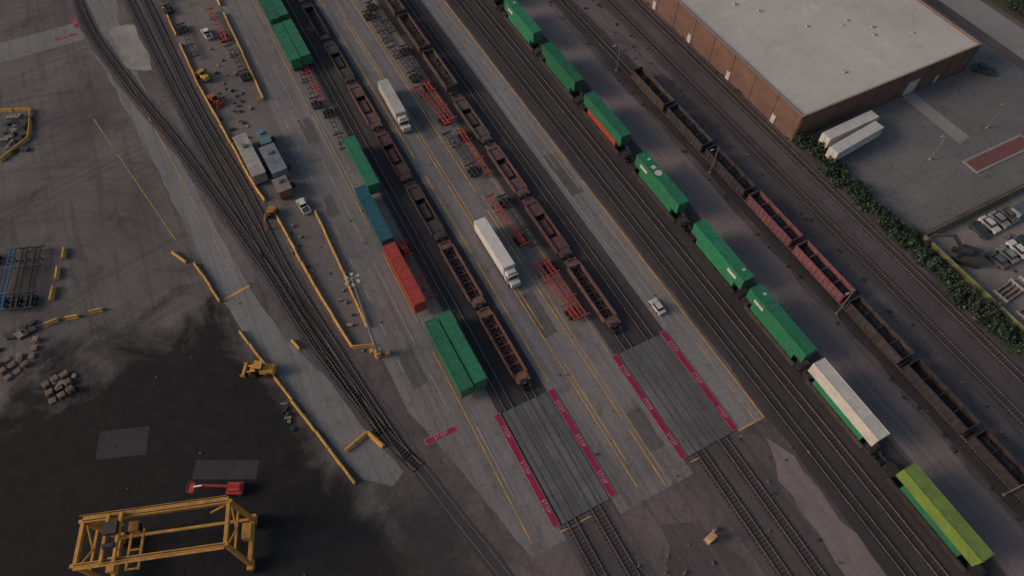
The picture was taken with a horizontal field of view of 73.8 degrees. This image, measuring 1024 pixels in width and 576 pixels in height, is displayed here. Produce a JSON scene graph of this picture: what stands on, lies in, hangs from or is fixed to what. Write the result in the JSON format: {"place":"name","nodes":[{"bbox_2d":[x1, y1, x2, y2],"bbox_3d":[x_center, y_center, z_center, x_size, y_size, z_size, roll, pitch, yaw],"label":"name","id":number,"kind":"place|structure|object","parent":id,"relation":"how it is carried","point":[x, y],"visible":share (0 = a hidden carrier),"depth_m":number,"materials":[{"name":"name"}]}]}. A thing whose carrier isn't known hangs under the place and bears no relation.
{"place":"outdoors","nodes":[
{"label":"outdoors","id":0,"kind":"place"},
{"bbox_2d":[0,24,85,62],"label":"road","id":1,"kind":"structure","parent":0,"point":[26,45],"depth_m":180.99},
{"bbox_2d":[85,0,402,485],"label":"road","id":2,"kind":"structure","parent":0,"point":[310,387],"depth_m":134.18,"materials":[{"name":"concrete"}]},
{"bbox_2d":[70,0,428,461],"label":"ballast","id":3,"kind":"structure","parent":2,"relation":"on","point":[287,317],"depth_m":157.85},
{"bbox_2d":[73,0,423,472],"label":"railway track","id":4,"kind":"structure","parent":3,"relation":"on","point":[147,110],"depth_m":149.28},
{"bbox_2d":[139,0,425,477],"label":"ballast","id":5,"kind":"structure","parent":3,"relation":"on","point":[355,363],"depth_m":144.97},
{"bbox_2d":[122,0,391,436],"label":"ballast","id":6,"kind":"structure","parent":5,"relation":"on","point":[205,164],"depth_m":151.93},
{"bbox_2d":[125,0,389,435],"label":"railway track","id":7,"kind":"structure","parent":6,"relation":"on","point":[190,116],"depth_m":150.05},
{"bbox_2d":[140,0,421,472],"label":"railway track","id":8,"kind":"structure","parent":5,"relation":"on","point":[218,140],"depth_m":145.45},
{"bbox_2d":[168,0,373,347],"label":"island pavement","id":9,"kind":"structure","parent":0,"point":[194,16],"depth_m":163.12,"materials":[{"name":"concrete"}]},
{"bbox_2d":[232,133,269,184],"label":"office trailer","id":10,"kind":"object","parent":9,"relation":"on","point":[258,171],"visible":0.99,"depth_m":153.47,"materials":[{"name":"grey metal"}]},
{"bbox_2d":[162,4,373,348],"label":"concrete barrier","id":11,"kind":"object","parent":9,"relation":"on","point":[351,345],"visible":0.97,"depth_m":147.27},
{"bbox_2d":[258,143,290,178],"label":"office trailer","id":12,"kind":"object","parent":9,"relation":"on","point":[274,162],"visible":0.98,"depth_m":153.13,"materials":[{"name":"grey metal"}]},
{"bbox_2d":[219,0,565,557],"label":"pavement","id":13,"kind":"structure","parent":0,"point":[427,409],"depth_m":137.28,"materials":[{"name":"concrete"}]},
{"bbox_2d":[272,22,302,70],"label":"shipping container","id":14,"kind":"object","parent":13,"relation":"on","point":[287,46],"visible":1,"depth_m":174.10,"materials":[{"name":"green metal"}]},
{"bbox_2d":[343,135,380,194],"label":"shipping container","id":15,"kind":"object","parent":13,"relation":"on","point":[362,166],"visible":0.96,"depth_m":151.30,"materials":[{"name":"green metal"}]},
{"bbox_2d":[354,185,393,249],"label":"shipping container","id":16,"kind":"object","parent":13,"relation":"on","point":[375,217],"visible":0.88,"depth_m":143.25,"materials":[{"name":"blue metal"}]},
{"bbox_2d":[252,0,532,543],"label":"painted line","id":17,"kind":"object","parent":13,"relation":"on","point":[406,299],"visible":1,"depth_m":135.43,"materials":[{"name":"yellow paint"}]},
{"bbox_2d":[383,242,426,313],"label":"shipping container","id":18,"kind":"object","parent":13,"relation":"on","point":[406,280],"visible":1,"depth_m":134.59,"materials":[{"name":"red metal"}]},
{"bbox_2d":[397,349,427,389],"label":"asphalt patch","id":19,"kind":"object","parent":13,"relation":"on","point":[417,377],"visible":1,"depth_m":127.65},
{"bbox_2d":[424,317,473,398],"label":"shipping container","id":20,"kind":"object","parent":13,"relation":"on","point":[452,363],"visible":1,"depth_m":124.84,"materials":[{"name":"green metal"}]},
{"bbox_2d":[437,310,486,389],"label":"shipping container","id":21,"kind":"object","parent":13,"relation":"on","point":[464,353],"visible":0.9,"depth_m":125.54,"materials":[{"name":"green metal"}]},
{"bbox_2d":[495,449,533,506],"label":"asphalt patch","id":22,"kind":"object","parent":13,"relation":"on","point":[511,471],"visible":1,"depth_m":116.46,"materials":[{"name":"asphalt"}]},
{"bbox_2d":[494,413,559,527],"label":"stop line marking","id":23,"kind":"object","parent":13,"relation":"on","point":[542,499],"visible":1,"depth_m":116.88,"materials":[{"name":"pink paint"}]},
{"bbox_2d":[415,462,513,575],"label":"railway track","id":24,"kind":"structure","parent":0,"point":[467,529],"depth_m":112.14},
{"bbox_2d":[315,0,692,513],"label":"pavement","id":25,"kind":"structure","parent":0,"point":[644,474],"depth_m":137.68,"materials":[{"name":"concrete"}]},
{"bbox_2d":[377,79,411,133],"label":"semi truck","id":26,"kind":"object","parent":25,"relation":"on","point":[391,99],"visible":1,"depth_m":162.26,"materials":[{"name":"white metal"}]},
{"bbox_2d":[474,217,521,289],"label":"semi truck","id":27,"kind":"object","parent":25,"relation":"on","point":[487,236],"visible":1,"depth_m":138.37,"materials":[{"name":"white metal"}]},
{"bbox_2d":[351,0,665,484],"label":"painted line","id":28,"kind":"object","parent":25,"relation":"on","point":[519,260],"visible":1,"depth_m":139.68,"materials":[{"name":"yellow paint"}]},
{"bbox_2d":[517,290,557,337],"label":"asphalt patch","id":29,"kind":"object","parent":25,"relation":"on","point":[542,317],"visible":1,"depth_m":134.41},
{"bbox_2d":[547,388,616,497],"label":"stop line marking","id":30,"kind":"object","parent":25,"relation":"on","point":[602,477],"visible":1,"depth_m":119.64,"materials":[{"name":"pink paint"}]},
{"bbox_2d":[575,378,608,412],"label":"asphalt patch","id":31,"kind":"object","parent":25,"relation":"on","point":[597,399],"visible":1,"depth_m":124.85,"materials":[{"name":"asphalt"}]},
{"bbox_2d":[626,408,663,452],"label":"asphalt patch","id":32,"kind":"object","parent":25,"relation":"on","point":[643,426],"visible":1,"depth_m":121.23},
{"bbox_2d":[612,354,686,459],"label":"stop line marking","id":33,"kind":"object","parent":25,"relation":"on","point":[651,409],"visible":1,"depth_m":123.40,"materials":[{"name":"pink paint"}]},
{"bbox_2d":[0,0,1023,575],"bbox_3d":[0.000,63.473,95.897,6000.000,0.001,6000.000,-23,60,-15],"label":"ground","id":34,"kind":"structure","parent":0,"point":[160,348],"depth_m":125.55,"materials":[{"name":"asphalt"}]},
{"bbox_2d":[0,113,33,153],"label":"scrap pile","id":35,"kind":"object","parent":34,"relation":"on","point":[17,133],"visible":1,"depth_m":161.59,"materials":[{"name":"grey metal"}]},
{"bbox_2d":[95,426,149,459],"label":"steel mat pad","id":36,"kind":"object","parent":34,"relation":"on","point":[130,442],"visible":1,"depth_m":119.92,"materials":[{"name":"metal"}]},
{"bbox_2d":[109,24,151,70],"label":"gravel patch","id":37,"kind":"object","parent":34,"relation":"on","point":[132,49],"visible":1,"depth_m":179.82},
{"bbox_2d":[69,495,257,575],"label":"gantry crane","id":38,"kind":"object","parent":34,"relation":"on","point":[112,524],"visible":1,"depth_m":100.39,"materials":[{"name":"yellow metal"}]},
{"bbox_2d":[192,460,258,478],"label":"steel mat pad","id":39,"kind":"object","parent":34,"relation":"on","point":[225,469],"visible":1,"depth_m":117.24,"materials":[{"name":"metal"}]},
{"bbox_2d":[193,262,356,484],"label":"concrete barrier","id":40,"kind":"object","parent":34,"relation":"on","point":[318,434],"visible":0.92,"depth_m":123.96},
{"bbox_2d":[281,0,545,412],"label":"ballast","id":41,"kind":"structure","parent":34,"relation":"on","point":[512,389],"depth_m":145.42,"materials":[{"name":"gravel"}]},
{"bbox_2d":[282,0,608,575],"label":"railway track","id":42,"kind":"structure","parent":41,"relation":"on","point":[489,365],"depth_m":140.57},
{"bbox_2d":[299,2,643,575],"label":"railway track","id":43,"kind":"structure","parent":41,"relation":"on","point":[604,516],"depth_m":123.85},
{"bbox_2d":[346,80,382,131],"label":"well car","id":44,"kind":"object","parent":43,"relation":"on","point":[372,120],"visible":1,"depth_m":165.75,"materials":[{"name":"brown metal"}]},
{"bbox_2d":[374,127,412,182],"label":"well car","id":45,"kind":"object","parent":43,"relation":"on","point":[402,171],"visible":1,"depth_m":156.66,"materials":[{"name":"brown metal"}]},
{"bbox_2d":[403,179,447,242],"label":"well car","id":46,"kind":"object","parent":43,"relation":"on","point":[434,227],"visible":1,"depth_m":147.55,"materials":[{"name":"brown metal"}]},
{"bbox_2d":[438,237,486,310],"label":"well car","id":47,"kind":"object","parent":43,"relation":"on","point":[447,246],"visible":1,"depth_m":138.78,"materials":[{"name":"brown metal"}]},
{"bbox_2d":[475,304,532,391],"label":"well car","id":48,"kind":"object","parent":43,"relation":"on","point":[522,378],"visible":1,"depth_m":129.31,"materials":[{"name":"brown metal"}]},
{"bbox_2d":[377,0,662,355],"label":"ballast","id":49,"kind":"structure","parent":34,"relation":"on","point":[633,334],"depth_m":150.66,"materials":[{"name":"gravel"}]},
{"bbox_2d":[383,1,793,575],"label":"railway track","id":50,"kind":"structure","parent":49,"relation":"on","point":[745,515],"depth_m":117.14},
{"bbox_2d":[397,12,430,54],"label":"gondola car","id":51,"kind":"object","parent":50,"relation":"on","point":[415,35],"visible":0.91,"depth_m":179.91,"materials":[{"name":"brown metal"}]},
{"bbox_2d":[422,48,457,94],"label":"gondola car","id":52,"kind":"object","parent":50,"relation":"on","point":[440,71],"visible":1,"depth_m":171.15,"materials":[{"name":"brown metal"}]},
{"bbox_2d":[450,92,492,145],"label":"well car","id":53,"kind":"object","parent":50,"relation":"on","point":[481,133],"visible":1,"depth_m":163.42,"materials":[{"name":"brown metal"}]},
{"bbox_2d":[483,140,529,199],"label":"well car","id":54,"kind":"object","parent":50,"relation":"on","point":[495,152],"visible":1,"depth_m":154.23,"materials":[{"name":"brown metal"}]},
{"bbox_2d":[522,194,572,260],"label":"well car","id":55,"kind":"object","parent":50,"relation":"on","point":[533,208],"visible":1,"depth_m":145.11,"materials":[{"name":"brown metal"}]},
{"bbox_2d":[561,255,622,333],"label":"well car","id":56,"kind":"object","parent":50,"relation":"on","point":[613,321],"visible":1,"depth_m":135.99,"materials":[{"name":"brown metal"}]},
{"bbox_2d":[402,0,828,575],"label":"railway track","id":57,"kind":"structure","parent":49,"relation":"on","point":[646,338],"depth_m":140.27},
{"bbox_2d":[501,391,608,524],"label":"level crossing","id":58,"kind":"object","parent":34,"relation":"on","point":[574,498],"visible":1,"depth_m":118.25,"materials":[{"name":"concrete"}]},
{"bbox_2d":[560,500,654,575],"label":"ballast","id":59,"kind":"structure","parent":34,"relation":"on","point":[608,559],"depth_m":110.32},
{"bbox_2d":[619,335,731,455],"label":"level crossing","id":60,"kind":"object","parent":34,"relation":"on","point":[699,428],"visible":1,"depth_m":124.70,"materials":[{"name":"concrete"}]},
{"bbox_2d":[659,330,737,430],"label":"stop line marking","id":61,"kind":"object","parent":34,"relation":"on","point":[701,383],"visible":1,"depth_m":126.25,"materials":[{"name":"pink paint"}]},
{"bbox_2d":[660,522,752,575],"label":"gravel verge","id":62,"kind":"structure","parent":34,"relation":"on","point":[697,556],"depth_m":109.48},
{"bbox_2d":[447,0,1004,575],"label":"ballast","id":63,"kind":"structure","parent":34,"relation":"on","point":[889,450],"depth_m":131.32,"materials":[{"name":"gravel"}]},
{"bbox_2d":[453,0,918,575],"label":"railway track","id":64,"kind":"structure","parent":63,"relation":"on","point":[605,190],"depth_m":134.81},
{"bbox_2d":[471,0,950,575],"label":"railway track","id":65,"kind":"structure","parent":63,"relation":"on","point":[653,224],"depth_m":134.82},
{"bbox_2d":[496,2,966,573],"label":"railway track","id":66,"kind":"structure","parent":63,"relation":"on","point":[738,300],"depth_m":132.24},
{"bbox_2d":[501,10,541,55],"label":"well car","id":67,"kind":"object","parent":66,"relation":"on","point":[523,39],"visible":0.58,"depth_m":179.92,"materials":[{"name":"black metal"}]},
{"bbox_2d":[505,0,541,45],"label":"double stacked containers","id":68,"kind":"object","parent":67,"relation":"on","point":[525,24],"visible":1,"depth_m":178.11,"materials":[{"name":"metal"}]},
{"bbox_2d":[538,54,583,106],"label":"well car","id":69,"kind":"object","parent":66,"relation":"on","point":[576,99],"visible":0.61,"depth_m":169.73,"materials":[{"name":"black metal"}]},
{"bbox_2d":[542,41,583,93],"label":"double stacked containers","id":70,"kind":"object","parent":69,"relation":"on","point":[565,72],"visible":1,"depth_m":167.93,"materials":[{"name":"metal"}]},
{"bbox_2d":[577,103,634,163],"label":"well car","id":71,"kind":"object","parent":66,"relation":"on","point":[625,154],"visible":0.58,"depth_m":159.05,"materials":[{"name":"black metal"}]},
{"bbox_2d":[584,91,630,147],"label":"double stacked containers","id":72,"kind":"object","parent":71,"relation":"on","point":[609,124],"visible":1,"depth_m":157.77,"materials":[{"name":"metal"}]},
{"bbox_2d":[627,159,691,231],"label":"well car","id":73,"kind":"object","parent":66,"relation":"on","point":[682,221],"visible":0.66,"depth_m":148.14,"materials":[{"name":"black metal"}]},
{"bbox_2d":[635,151,688,213],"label":"double stacked containers","id":74,"kind":"object","parent":73,"relation":"on","point":[668,193],"visible":0.95,"depth_m":146.78,"materials":[{"name":"metal"}]},
{"bbox_2d":[684,229,747,301],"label":"well car","id":75,"kind":"object","parent":66,"relation":"on","point":[741,292],"visible":0.58,"depth_m":138.81,"materials":[{"name":"black metal"}]},
{"bbox_2d":[692,219,753,288],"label":"double stacked containers","id":76,"kind":"object","parent":75,"relation":"on","point":[723,258],"visible":1,"depth_m":136.35,"materials":[{"name":"metal"}]},
{"bbox_2d":[741,296,809,375],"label":"well car","id":77,"kind":"object","parent":66,"relation":"on","point":[798,364],"visible":0.52,"depth_m":129.88,"materials":[{"name":"black metal"}]},
{"bbox_2d":[746,283,817,361],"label":"double stacked containers","id":78,"kind":"object","parent":77,"relation":"in","point":[781,327],"visible":1,"depth_m":127.54,"materials":[{"name":"metal"}]},
{"bbox_2d":[801,366,882,459],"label":"well car","id":79,"kind":"object","parent":66,"relation":"on","point":[866,446],"visible":0.6,"depth_m":120.96,"materials":[{"name":"black metal"}]},
{"bbox_2d":[808,358,889,445],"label":"double stacked containers","id":80,"kind":"object","parent":79,"relation":"on","point":[847,404],"visible":1,"depth_m":118.77,"materials":[{"name":"metal"}]},
{"bbox_2d":[875,457,986,575],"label":"well car","id":81,"kind":"object","parent":66,"relation":"on","point":[889,470],"visible":0.69,"depth_m":111.46,"materials":[{"name":"black metal"}]},
{"bbox_2d":[896,463,993,565],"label":"double stacked containers","id":82,"kind":"object","parent":81,"relation":"on","point":[943,517],"visible":1,"depth_m":108.14,"materials":[{"name":"metal"}]},
{"bbox_2d":[687,431,843,575],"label":"ballast","id":83,"kind":"structure","parent":34,"relation":"on","point":[765,522],"depth_m":113.22,"materials":[{"name":"gravel"}]},
{"bbox_2d":[551,0,1023,520],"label":"ballast","id":84,"kind":"structure","parent":34,"relation":"on","point":[997,486],"depth_m":140.12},
{"bbox_2d":[557,0,1023,505],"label":"railway track","id":85,"kind":"structure","parent":84,"relation":"on","point":[638,87],"depth_m":155.67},
{"bbox_2d":[630,66,674,112],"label":"hopper car","id":86,"kind":"object","parent":85,"relation":"on","point":[653,89],"visible":0.94,"depth_m":167.00,"materials":[{"name":"black metal"}]},
{"bbox_2d":[665,104,713,154],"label":"hopper car","id":87,"kind":"object","parent":85,"relation":"on","point":[692,131],"visible":0.93,"depth_m":159.30,"materials":[{"name":"black metal"}]},
{"bbox_2d":[702,145,755,199],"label":"hopper car","id":88,"kind":"object","parent":85,"relation":"on","point":[740,182],"visible":0.93,"depth_m":151.71,"materials":[{"name":"black metal"}]},
{"bbox_2d":[745,190,802,249],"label":"hopper car","id":89,"kind":"object","parent":85,"relation":"on","point":[775,219],"visible":0.99,"depth_m":144.26,"materials":[{"name":"red metal"}]},
{"bbox_2d":[790,240,855,304],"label":"hopper car","id":90,"kind":"object","parent":85,"relation":"on","point":[824,272],"visible":0.98,"depth_m":136.81,"materials":[{"name":"red metal"}]},
{"bbox_2d":[842,296,914,367],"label":"hopper car","id":91,"kind":"object","parent":85,"relation":"on","point":[887,339],"visible":1,"depth_m":129.20,"materials":[{"name":"black metal"}]},
{"bbox_2d":[900,358,980,436],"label":"hopper car","id":92,"kind":"object","parent":85,"relation":"on","point":[949,405],"visible":1,"depth_m":121.95,"materials":[{"name":"black metal"}]},
{"bbox_2d":[964,429,1023,503],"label":"hopper car","id":93,"kind":"object","parent":85,"relation":"on","point":[1005,465],"visible":1,"depth_m":115.50,"materials":[{"name":"black metal"}]},
{"bbox_2d":[597,0,1023,438],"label":"ballast","id":94,"kind":"structure","parent":34,"relation":"on","point":[999,375],"depth_m":145.72,"materials":[{"name":"gravel"}]},
{"bbox_2d":[603,0,1023,428],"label":"railway track","id":95,"kind":"structure","parent":94,"relation":"on","point":[838,227],"depth_m":146.86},
{"bbox_2d":[630,0,1023,386],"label":"railway track","id":96,"kind":"structure","parent":94,"relation":"on","point":[803,160],"depth_m":150.70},
{"bbox_2d":[766,438,885,575],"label":"gravel verge","id":97,"kind":"structure","parent":34,"relation":"on","point":[848,550],"depth_m":112.51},
{"bbox_2d":[792,132,1023,355],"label":"hedge","id":98,"kind":"object","parent":34,"relation":"on","point":[887,221],"visible":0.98,"depth_m":141.89,"materials":[{"name":"green plant"}]},
{"bbox_2d":[793,143,1023,365],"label":"grass verge","id":99,"kind":"object","parent":34,"relation":"on","point":[1019,357],"depth_m":140.39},
{"bbox_2d":[806,0,1023,233],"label":"parking lot","id":100,"kind":"structure","parent":34,"relation":"on","point":[901,173],"depth_m":159.64,"materials":[{"name":"asphalt"}]},
{"bbox_2d":[818,110,878,149],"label":"semi trailer","id":101,"kind":"object","parent":100,"relation":"on","point":[832,136],"visible":0.85,"depth_m":157.95,"materials":[{"name":"white metal"}]},
{"bbox_2d":[824,121,883,159],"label":"semi trailer","id":102,"kind":"object","parent":100,"relation":"on","point":[839,150],"visible":0.92,"depth_m":155.87,"materials":[{"name":"white metal"}]},
{"bbox_2d":[962,134,1023,173],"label":"raised median","id":103,"kind":"object","parent":100,"relation":"on","point":[994,155],"visible":1,"depth_m":158.12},
{"bbox_2d":[421,0,763,431],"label":"road","id":104,"kind":"structure","parent":0,"point":[725,396],"depth_m":143.67,"materials":[{"name":"concrete"}]},
{"bbox_2d":[543,152,583,195],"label":"asphalt patch","id":105,"kind":"object","parent":104,"relation":"on","point":[569,184],"visible":1,"depth_m":154.92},
{"bbox_2d":[444,0,764,417],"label":"painted line","id":106,"kind":"object","parent":104,"relation":"on","point":[616,225],"visible":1,"depth_m":144.66,"materials":[{"name":"yellow paint"}]},
{"bbox_2d":[516,0,1023,575],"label":"dirt road","id":107,"kind":"structure","parent":0,"point":[976,504],"depth_m":134.18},
{"bbox_2d":[645,0,981,140],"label":"warehouse","id":108,"kind":"structure","parent":0,"point":[790,69],"depth_m":169.25,"materials":[{"name":"concrete"}]},
{"bbox_2d":[902,93,968,142],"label":"pavement","id":109,"kind":"structure","parent":0,"point":[953,131],"depth_m":165.19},
{"bbox_2d":[932,192,1023,325],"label":"pavement","id":110,"kind":"structure","parent":0,"point":[988,276],"depth_m":142.51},
{"bbox_2d":[921,233,983,268],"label":"excavator","id":111,"kind":"object","parent":110,"relation":"on","point":[969,256],"visible":0.96,"depth_m":139.57,"materials":[{"name":"black metal"}]},
{"bbox_2d":[922,187,1023,333],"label":"fence","id":112,"kind":"object","parent":110,"relation":"on","point":[961,272],"visible":0.91,"depth_m":139.70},
{"bbox_2d":[939,0,1023,59],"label":"road","id":113,"kind":"structure","parent":0,"point":[996,25],"depth_m":185.69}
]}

